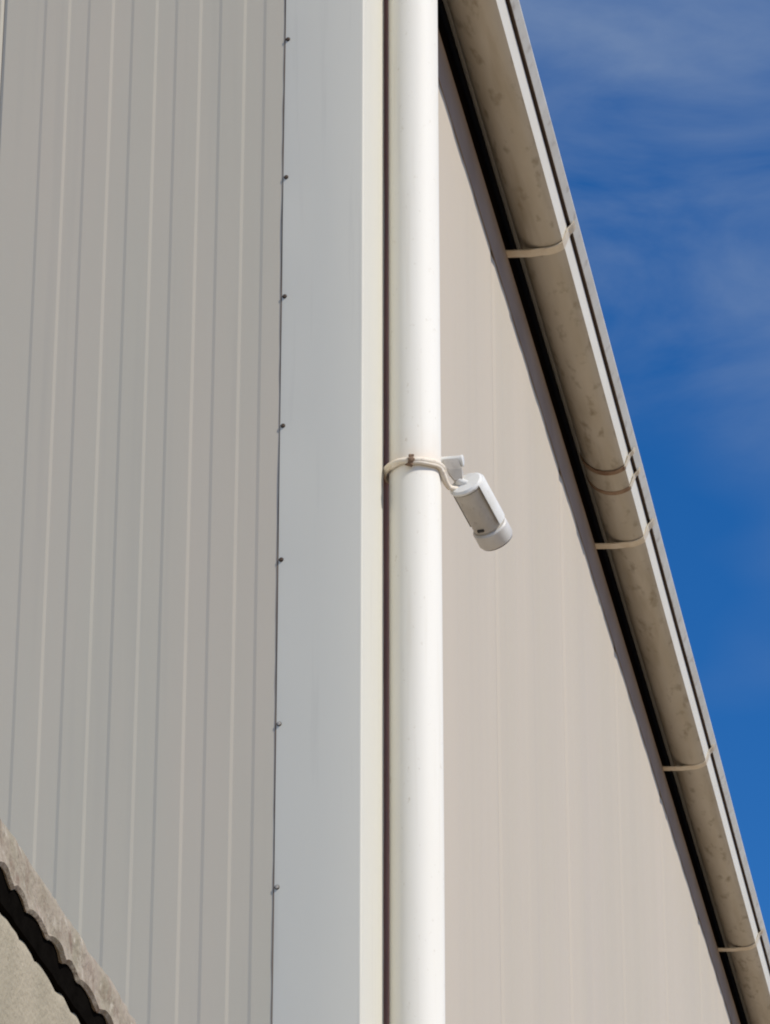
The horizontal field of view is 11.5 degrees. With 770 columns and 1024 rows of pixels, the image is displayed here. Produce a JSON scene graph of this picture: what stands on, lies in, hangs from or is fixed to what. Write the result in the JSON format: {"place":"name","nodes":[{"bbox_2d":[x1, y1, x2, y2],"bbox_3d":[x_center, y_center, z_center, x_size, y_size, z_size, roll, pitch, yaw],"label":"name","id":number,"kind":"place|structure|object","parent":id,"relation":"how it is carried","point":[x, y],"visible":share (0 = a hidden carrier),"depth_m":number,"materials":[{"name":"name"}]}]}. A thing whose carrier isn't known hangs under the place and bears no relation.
{"place":"outdoors","nodes":[
{"label":"outdoors","id":0,"kind":"place"},
{"bbox_2d":[0,819,136,1023],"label":"shed","id":1,"kind":"structure","parent":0,"point":[52,971],"depth_m":4.68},
{"bbox_2d":[519,0,769,943],"label":"sky","id":2,"kind":"structure","parent":0,"point":[659,110],"materials":[{"name":"blue"}]},
{"label":"ground","id":3,"kind":"structure","parent":0,"visible":0},
{"bbox_2d":[0,0,749,1023],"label":"warehouse","id":4,"kind":"structure","parent":3,"relation":"on","point":[194,534],"depth_m":7.20,"materials":[{"name":"paint"}]},
{"bbox_2d":[388,0,444,1023],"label":"downpipe","id":5,"kind":"object","parent":4,"relation":"attached to","point":[416,898],"visible":1,"depth_m":7.11,"materials":[{"name":"plastic"}]},
{"bbox_2d":[383,454,458,490],"bbox_3d":[0.059,-0.063,7.203,0.121,0.045,0.133,-18,-31,33],"label":"tie cord","id":6,"kind":"object","parent":5,"relation":"attached to","point":[411,460],"visible":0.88,"depth_m":7.17,"materials":[{"name":"white plastic"}]},
{"bbox_2d":[441,455,511,550],"bbox_3d":[0.166,-0.022,7.236,0.196,0.159,0.107,20,-32,-35],"label":"security camera","id":7,"kind":"object","parent":5,"relation":"attached to","point":[478,505],"visible":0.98,"depth_m":7.22,"materials":[{"name":"white plastic"}]},
{"bbox_2d":[447,0,769,1023],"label":"eaves gutter","id":8,"kind":"object","parent":4,"relation":"attached to","point":[501,68],"visible":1,"depth_m":10.28,"materials":[{"name":"paint"}]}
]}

